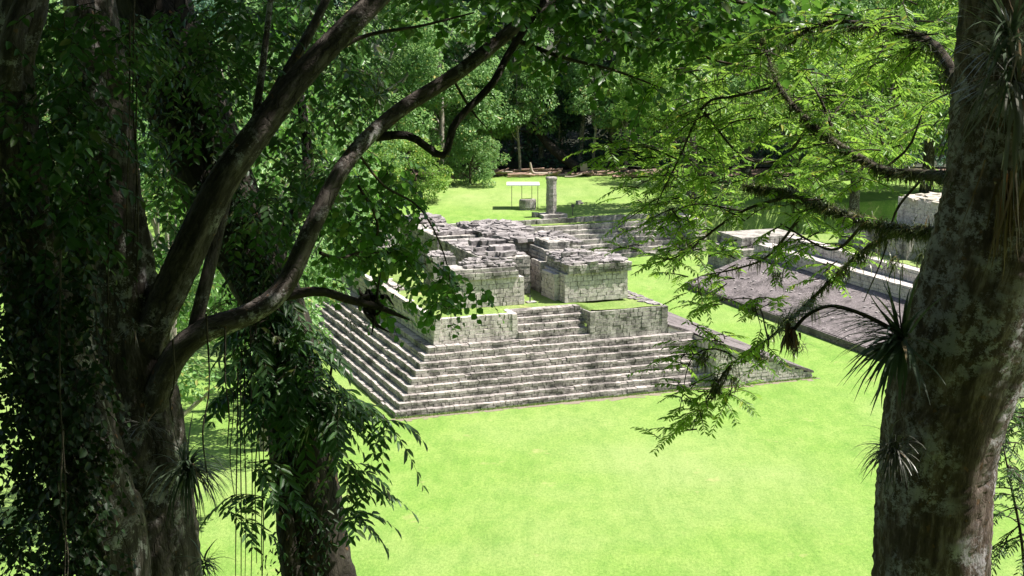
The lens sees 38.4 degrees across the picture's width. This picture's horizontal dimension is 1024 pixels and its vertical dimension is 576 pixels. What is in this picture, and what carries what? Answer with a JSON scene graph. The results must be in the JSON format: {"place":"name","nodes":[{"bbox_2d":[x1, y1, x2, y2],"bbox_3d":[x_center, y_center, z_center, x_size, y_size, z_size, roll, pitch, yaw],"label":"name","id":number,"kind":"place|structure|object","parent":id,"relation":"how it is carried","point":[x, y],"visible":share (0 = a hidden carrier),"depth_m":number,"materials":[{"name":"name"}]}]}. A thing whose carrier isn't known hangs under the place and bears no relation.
{"place":"outdoors","nodes":[
{"label":"outdoors","id":0,"kind":"place"},
{"bbox_2d":[442,256,524,308],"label":"ruined building","id":1,"kind":"structure","parent":0,"point":[501,279],"depth_m":80.52,"materials":[{"name":"stone"}]},
{"bbox_2d":[39,2,956,166],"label":"wooded hill","id":2,"kind":"structure","parent":0,"point":[512,163],"depth_m":174.12,"materials":[{"name":"green plant"}]},
{"bbox_2d":[194,0,312,22],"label":"forest tree","id":3,"kind":"object","parent":2,"relation":"on","point":[266,0],"depth_m":168.15,"materials":[{"name":"green plant"}]},
{"bbox_2d":[326,0,408,45],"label":"forest tree","id":4,"kind":"object","parent":2,"relation":"on","point":[338,2],"visible":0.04,"depth_m":169.12,"materials":[{"name":"green plant"}]},
{"bbox_2d":[428,0,474,62],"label":"forest tree","id":5,"kind":"object","parent":2,"relation":"on","point":[458,32],"visible":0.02,"depth_m":175.43,"materials":[{"name":"green plant"}]},
{"bbox_2d":[39,0,947,168],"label":"undergrowth","id":6,"kind":"object","parent":2,"relation":"on","point":[536,141],"visible":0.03,"depth_m":165.64,"materials":[{"name":"green plant"}]},
{"bbox_2d":[463,0,556,156],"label":"forest tree","id":7,"kind":"object","parent":2,"relation":"on","point":[512,141],"visible":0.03,"depth_m":170.33,"materials":[{"name":"plant"}]},
{"bbox_2d":[470,0,555,160],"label":"forest tree","id":8,"kind":"object","parent":2,"relation":"on","point":[541,152],"depth_m":167.64,"materials":[{"name":"plant"}]},
{"bbox_2d":[531,69,589,162],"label":"young tree","id":9,"kind":"object","parent":2,"relation":"on","point":[571,126],"visible":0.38,"depth_m":165.25,"materials":[{"name":"green plant"}]},
{"bbox_2d":[559,4,623,161],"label":"forest tree","id":10,"kind":"object","parent":2,"relation":"on","point":[581,132],"visible":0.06,"depth_m":165.42,"materials":[{"name":"plant"}]},
{"bbox_2d":[600,35,613,153],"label":"forest tree","id":11,"kind":"object","parent":2,"relation":"on","point":[610,60],"depth_m":169.94,"materials":[{"name":"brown wood"}]},
{"bbox_2d":[564,19,654,161],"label":"young tree","id":12,"kind":"object","parent":2,"relation":"on","point":[573,55],"visible":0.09,"depth_m":163.17,"materials":[{"name":"green plant"}]},
{"bbox_2d":[608,0,693,160],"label":"forest tree","id":13,"kind":"object","parent":2,"relation":"on","point":[633,128],"visible":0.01,"depth_m":167.28,"materials":[{"name":"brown wood"}]},
{"bbox_2d":[663,1,706,161],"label":"forest tree","id":14,"kind":"object","parent":2,"relation":"on","point":[692,13],"visible":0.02,"depth_m":161.78,"materials":[{"name":"green plant"}]},
{"bbox_2d":[855,0,895,135],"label":"forest tree","id":15,"kind":"object","parent":2,"relation":"on","point":[889,133],"visible":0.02,"depth_m":171.26,"materials":[{"name":"green plant"}]},
{"bbox_2d":[881,0,956,158],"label":"forest tree","id":16,"kind":"object","parent":2,"relation":"on","point":[942,155],"visible":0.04,"depth_m":168.78,"materials":[{"name":"green plant"}]},
{"bbox_2d":[0,167,1023,575],"bbox_3d":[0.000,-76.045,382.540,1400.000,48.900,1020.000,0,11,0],"label":"ground","id":17,"kind":"structure","parent":0,"point":[780,485],"depth_m":64.87,"materials":[{"name":"green plant"}]},
{"bbox_2d":[37,4,77,200],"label":"broadleaf tree","id":18,"kind":"object","parent":17,"relation":"on","point":[47,118],"depth_m":116.30,"materials":[{"name":"green plant"}]},
{"bbox_2d":[0,0,151,575],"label":"ivy clad tree","id":19,"kind":"object","parent":17,"relation":"on","point":[54,384],"visible":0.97,"depth_m":8.87,"materials":[{"name":"green plant"}]},
{"bbox_2d":[39,0,131,181],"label":"broadleaf tree","id":20,"kind":"object","parent":17,"relation":"on","point":[52,1],"depth_m":142.38,"materials":[{"name":"green plant"}]},
{"bbox_2d":[66,85,324,416],"bbox_3d":[-13.103,0.489,57.767,10.647,19.054,9.298,-9,14,-41],"label":"broadleaf tree","id":21,"kind":"object","parent":17,"relation":"on","point":[184,389],"visible":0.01,"depth_m":56.83,"materials":[{"name":"green plant"}]},
{"bbox_2d":[138,0,265,176],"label":"broadleaf tree","id":22,"kind":"object","parent":17,"relation":"on","point":[200,7],"visible":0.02,"depth_m":110.33,"materials":[{"name":"green plant"}]},
{"bbox_2d":[159,60,318,238],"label":"broadleaf tree","id":23,"kind":"object","parent":17,"relation":"on","point":[254,166],"depth_m":89.75,"materials":[{"name":"green plant"}]},
{"bbox_2d":[195,0,290,98],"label":"broadleaf tree","id":24,"kind":"object","parent":17,"relation":"on","point":[238,2],"visible":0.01,"depth_m":146.40,"materials":[{"name":"green plant"}]},
{"bbox_2d":[153,113,349,451],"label":"broadleaf tree","id":25,"kind":"object","parent":17,"relation":"on","point":[328,282],"visible":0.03,"depth_m":66.98,"materials":[{"name":"green plant"}]},
{"bbox_2d":[116,0,428,575],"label":"shaded tree","id":26,"kind":"object","parent":17,"relation":"on","point":[292,398],"visible":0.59,"depth_m":12.74,"materials":[{"name":"green plant"}]},
{"bbox_2d":[199,0,367,178],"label":"broadleaf tree","id":27,"kind":"object","parent":17,"relation":"on","point":[305,3],"visible":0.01,"depth_m":145.92,"materials":[{"name":"green plant"}]},
{"bbox_2d":[214,36,380,305],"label":"broadleaf tree","id":28,"kind":"object","parent":17,"relation":"on","point":[275,55],"visible":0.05,"depth_m":72.05,"materials":[{"name":"green plant"}]},
{"bbox_2d":[224,58,374,284],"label":"broadleaf tree","id":29,"kind":"object","parent":17,"relation":"on","point":[333,153],"visible":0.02,"depth_m":83.28,"materials":[{"name":"green plant"}]},
{"bbox_2d":[244,0,401,153],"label":"broadleaf tree","id":30,"kind":"object","parent":17,"relation":"on","point":[298,23],"visible":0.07,"depth_m":141.27,"materials":[{"name":"green plant"}]},
{"bbox_2d":[314,145,360,194],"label":"round bush","id":31,"kind":"object","parent":17,"relation":"on","point":[329,159],"visible":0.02,"depth_m":128.09,"materials":[{"name":"green plant"}]},
{"bbox_2d":[315,97,408,216],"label":"broadleaf tree","id":32,"kind":"object","parent":17,"relation":"on","point":[389,150],"visible":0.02,"depth_m":111.22,"materials":[{"name":"green plant"}]},
{"bbox_2d":[311,0,455,167],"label":"broadleaf tree","id":33,"kind":"object","parent":17,"relation":"on","point":[419,63],"visible":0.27,"depth_m":140.59,"materials":[{"name":"green plant"}]},
{"bbox_2d":[354,141,414,197],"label":"round bush","id":34,"kind":"object","parent":17,"relation":"on","point":[396,170],"visible":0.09,"depth_m":131.16,"materials":[{"name":"green plant"}]},
{"bbox_2d":[335,0,470,167],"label":"broadleaf tree","id":35,"kind":"object","parent":17,"relation":"on","point":[459,48],"visible":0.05,"depth_m":161.81,"materials":[{"name":"green plant"}]},
{"bbox_2d":[369,135,453,203],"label":"round bush","id":36,"kind":"object","parent":17,"relation":"on","point":[441,182],"visible":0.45,"depth_m":133.65,"materials":[{"name":"green plant"}]},
{"bbox_2d":[0,0,867,575],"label":"framing tree","id":37,"kind":"object","parent":17,"relation":"on","point":[122,252],"visible":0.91,"depth_m":10.20,"materials":[{"name":"green plant"}]},
{"bbox_2d":[115,318,151,343],"bbox_3d":[-2.521,0.297,9.774,0.326,0.218,0.223,3,11,15],"label":"air plant","id":38,"kind":"object","parent":37,"relation":"attached to","point":[135,331],"visible":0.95,"depth_m":9.79,"materials":[{"name":"green plant"}]},
{"bbox_2d":[118,402,171,443],"bbox_3d":[-2.438,0.919,9.856,0.318,0.356,0.354,10,15,43],"label":"air plant","id":39,"kind":"object","parent":37,"relation":"attached to","point":[144,429],"visible":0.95,"depth_m":9.85,"materials":[{"name":"green plant"}]},
{"bbox_2d":[142,409,240,537],"bbox_3d":[-2.145,1.243,9.883,0.714,0.876,0.787,0,11,0],"label":"bromeliad","id":40,"kind":"object","parent":37,"relation":"attached to","point":[190,476],"visible":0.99,"depth_m":9.81,"materials":[{"name":"green plant"}]},
{"bbox_2d":[171,538,238,575],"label":"bromeliad","id":41,"kind":"object","parent":37,"relation":"attached to","point":[207,560],"visible":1,"depth_m":9.99,"materials":[{"name":"green plant"}]},
{"bbox_2d":[341,311,360,330],"bbox_3d":[-1.133,0.240,10.314,0.218,0.156,0.176,-7,13,-34],"label":"air plant","id":42,"kind":"object","parent":37,"relation":"attached to","point":[354,324],"visible":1,"depth_m":10.32,"materials":[{"name":"green plant"}]},
{"bbox_2d":[368,72,387,114],"bbox_3d":[-1.009,-1.464,11.015,0.222,0.335,0.254,1,11,5],"label":"air plant","id":43,"kind":"object","parent":37,"relation":"attached to","point":[377,97],"visible":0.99,"depth_m":11.00,"materials":[{"name":"green plant"}]},
{"bbox_2d":[373,0,504,175],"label":"broadleaf tree","id":44,"kind":"object","parent":17,"relation":"on","point":[450,95],"visible":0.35,"depth_m":146.85,"materials":[{"name":"green plant"}]},
{"bbox_2d":[440,134,511,187],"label":"round bush","id":45,"kind":"object","parent":17,"relation":"on","point":[484,155],"visible":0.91,"depth_m":147.05,"materials":[{"name":"green plant"}]},
{"bbox_2d":[323,213,706,256],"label":"stairs","id":46,"kind":"structure","parent":17,"relation":"on","point":[590,230],"depth_m":123.80,"materials":[{"name":"stone"}]},
{"bbox_2d":[539,176,574,222],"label":"stela","id":47,"kind":"object","parent":46,"relation":"on","point":[551,201],"visible":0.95,"depth_m":124.82,"materials":[{"name":"stone"}]},
{"bbox_2d":[507,182,539,209],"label":"shelter","id":48,"kind":"object","parent":17,"relation":"on","point":[511,184],"visible":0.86,"depth_m":130.04,"materials":[{"name":"metal"}]},
{"bbox_2d":[475,15,572,157],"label":"broadleaf tree","id":49,"kind":"object","parent":17,"relation":"on","point":[557,37],"visible":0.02,"depth_m":168.83,"materials":[{"name":"green plant"}]},
{"bbox_2d":[519,198,535,209],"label":"altar","id":50,"kind":"object","parent":17,"relation":"on","point":[527,204],"visible":1,"depth_m":129.58,"materials":[{"name":"stone"}]},
{"bbox_2d":[532,212,538,217],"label":"marker stone","id":51,"kind":"object","parent":17,"relation":"on","point":[535,214],"visible":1,"depth_m":125.13,"materials":[{"name":"grey stone"}]},
{"bbox_2d":[304,257,813,417],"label":"stepped platform","id":52,"kind":"structure","parent":17,"relation":"on","point":[543,349],"depth_m":79.12,"materials":[{"name":"stone"}]},
{"bbox_2d":[400,212,476,262],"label":"ruined building","id":53,"kind":"structure","parent":52,"relation":"on","point":[448,231],"depth_m":94.28,"materials":[{"name":"stone"}]},
{"bbox_2d":[423,250,455,287],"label":"ruined wall","id":54,"kind":"structure","parent":52,"relation":"on","point":[437,256],"depth_m":84.84,"materials":[{"name":"stone"}]},
{"bbox_2d":[439,237,530,293],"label":"ruined building","id":55,"kind":"structure","parent":52,"relation":"on","point":[461,249],"depth_m":85.49,"materials":[{"name":"stone"}]},
{"bbox_2d":[456,219,535,279],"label":"ruined building","id":56,"kind":"structure","parent":52,"relation":"on","point":[519,235],"depth_m":92.41,"materials":[{"name":"stone"}]},
{"bbox_2d":[525,295,536,302],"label":"sign post","id":57,"kind":"object","parent":52,"relation":"on","point":[529,301],"visible":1,"depth_m":81.59,"materials":[{"name":"metal"}]},
{"bbox_2d":[528,230,582,292],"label":"ruined building","id":58,"kind":"structure","parent":52,"relation":"on","point":[545,242],"depth_m":85.45,"materials":[{"name":"stone"}]},
{"bbox_2d":[541,245,631,302],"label":"ruined building","id":59,"kind":"structure","parent":52,"relation":"on","point":[568,275],"depth_m":82.14,"materials":[{"name":"stone"}]},
{"bbox_2d":[391,378,819,421],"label":"worn soil edge","id":60,"kind":"object","parent":17,"relation":"on","point":[540,405],"visible":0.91,"depth_m":76.81,"materials":[{"name":"brown soil"}]},
{"bbox_2d":[600,18,777,209],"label":"broadleaf tree","id":61,"kind":"object","parent":17,"relation":"on","point":[654,71],"visible":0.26,"depth_m":126.92,"materials":[{"name":"green plant"}]},
{"bbox_2d":[650,11,736,149],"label":"broadleaf tree","id":62,"kind":"object","parent":17,"relation":"on","point":[697,93],"depth_m":164.81,"materials":[{"name":"green plant"}]},
{"bbox_2d":[672,0,836,177],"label":"broadleaf tree","id":63,"kind":"object","parent":17,"relation":"on","point":[747,170],"visible":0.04,"depth_m":149.19,"materials":[{"name":"green plant"}]},
{"bbox_2d":[562,0,1023,575],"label":"lichen tree","id":64,"kind":"object","parent":17,"relation":"on","point":[938,520],"visible":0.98,"depth_m":7.96,"materials":[{"name":"green plant"}]},
{"bbox_2d":[759,257,952,415],"bbox_3d":[1.589,0.233,6.793,0.777,0.735,0.651,-5,12,-23],"label":"bromeliad","id":65,"kind":"object","parent":64,"relation":"attached to","point":[894,350],"visible":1,"depth_m":6.83,"materials":[{"name":"green plant"}]},
{"bbox_2d":[851,420,934,492],"bbox_3d":[1.812,0.790,6.945,0.413,0.428,0.382,0,11,0],"label":"air plant","id":66,"kind":"object","parent":64,"relation":"attached to","point":[893,454],"visible":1,"depth_m":6.89,"materials":[{"name":"green plant"}]},
{"bbox_2d":[886,0,1023,280],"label":"bromeliad","id":67,"kind":"object","parent":64,"relation":"attached to","point":[1006,196],"visible":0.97,"depth_m":6.50,"materials":[{"name":"green plant"}]},
{"bbox_2d":[908,0,1023,134],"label":"bromeliad","id":68,"kind":"object","parent":64,"relation":"attached to","point":[1016,21],"visible":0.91,"depth_m":6.45,"materials":[{"name":"green plant"}]},
{"bbox_2d":[722,0,886,191],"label":"broadleaf tree","id":69,"kind":"object","parent":17,"relation":"on","point":[791,6],"visible":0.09,"depth_m":133.78,"materials":[{"name":"green plant"}]},
{"bbox_2d":[741,0,944,174],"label":"broadleaf tree","id":70,"kind":"object","parent":17,"relation":"on","point":[871,5],"visible":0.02,"depth_m":148.92,"materials":[{"name":"green plant"}]},
{"bbox_2d":[761,23,951,214],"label":"broadleaf tree","id":71,"kind":"object","parent":17,"relation":"on","point":[854,201],"visible":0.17,"depth_m":128.22,"materials":[{"name":"green plant"}]},
{"bbox_2d":[864,0,958,192],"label":"broadleaf tree","id":72,"kind":"object","parent":17,"relation":"on","point":[934,13],"visible":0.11,"depth_m":135.89,"materials":[{"name":"green plant"}]},
{"bbox_2d":[908,16,955,162],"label":"broadleaf tree","id":73,"kind":"object","parent":17,"relation":"on","point":[946,135],"visible":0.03,"depth_m":138.25,"materials":[{"name":"green plant"}]},
{"bbox_2d":[991,384,1023,575],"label":"sapling","id":74,"kind":"object","parent":17,"relation":"on","point":[1013,472],"visible":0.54,"depth_m":8.41,"materials":[{"name":"green plant"}]},
{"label":"felled log","id":75,"kind":"object","parent":17,"relation":"on","visible":0},
{"bbox_2d":[529,162,557,174],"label":"forked log","id":76,"kind":"object","parent":75,"relation":"on","point":[533,172],"visible":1,"depth_m":156.29,"materials":[{"name":"brown wood"}]},
{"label":"felled log","id":77,"kind":"object","parent":17,"relation":"on","visible":0},
{"bbox_2d":[507,173,534,175],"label":"felled log","id":78,"kind":"object","parent":77,"relation":"on","point":[518,174],"visible":1,"depth_m":155.20,"materials":[{"name":"brown wood"}]},
{"bbox_2d":[139,168,945,177],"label":"forest floor","id":79,"kind":"structure","parent":0,"point":[755,171],"depth_m":160.78,"materials":[{"name":"brown soil"}]},
{"bbox_2d":[441,2,561,167],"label":"broadleaf tree","id":80,"kind":"object","parent":79,"relation":"on","point":[500,134],"visible":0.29,"depth_m":155.50,"materials":[{"name":"green plant"}]},
{"bbox_2d":[482,47,558,172],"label":"young tree","id":81,"kind":"object","parent":79,"relation":"on","point":[519,97],"visible":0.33,"depth_m":155.27,"materials":[{"name":"green plant"}]},
{"bbox_2d":[528,119,587,172],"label":"fallen trunk","id":82,"kind":"object","parent":79,"relation":"on","point":[552,148],"visible":0.87,"depth_m":158.27,"materials":[{"name":"brown wood"}]},
{"bbox_2d":[558,44,632,170],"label":"young tree","id":83,"kind":"object","parent":79,"relation":"on","point":[574,77],"visible":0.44,"depth_m":157.59,"materials":[{"name":"green plant"}]},
{"bbox_2d":[597,62,656,171],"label":"young tree","id":84,"kind":"object","parent":79,"relation":"on","point":[623,123],"visible":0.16,"depth_m":158.06,"materials":[{"name":"green plant"}]},
{"bbox_2d":[606,38,683,168],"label":"young tree","id":85,"kind":"object","parent":79,"relation":"on","point":[675,65],"visible":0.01,"depth_m":159.39,"materials":[{"name":"green plant"}]},
{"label":"felled log","id":86,"kind":"object","parent":79,"relation":"on","visible":0},
{"bbox_2d":[521,168,544,170],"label":"felled log","id":87,"kind":"object","parent":86,"relation":"on","point":[534,169],"visible":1,"depth_m":157.28,"materials":[{"name":"brown wood"}]},
{"bbox_2d":[539,168,562,170],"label":"felled log","id":88,"kind":"object","parent":86,"relation":"on","point":[557,169],"visible":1,"depth_m":156.85,"materials":[{"name":"brown wood"}]},
{"bbox_2d":[395,376,815,419],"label":"grass","id":89,"kind":"structure","parent":0,"point":[601,397],"depth_m":77.28,"materials":[{"name":"green plant"}]},
{"bbox_2d":[707,228,802,267],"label":"ruined wall","id":90,"kind":"structure","parent":0,"point":[744,237],"depth_m":116.53,"materials":[{"name":"stone"}]},
{"bbox_2d":[685,233,1023,396],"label":"ball court terrace","id":91,"kind":"structure","parent":0,"point":[750,283],"depth_m":97.75,"materials":[{"name":"stone"}]},
{"bbox_2d":[838,192,940,259],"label":"ruined building","id":92,"kind":"structure","parent":0,"point":[923,206],"depth_m":99.10,"materials":[{"name":"stone"}]},
{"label":"felled log","id":93,"kind":"object","parent":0,"visible":0},
{"bbox_2d":[570,172,593,175],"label":"felled log","id":94,"kind":"object","parent":93,"relation":"on","point":[582,173],"visible":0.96,"depth_m":155.86,"materials":[{"name":"brown wood"}]}
]}

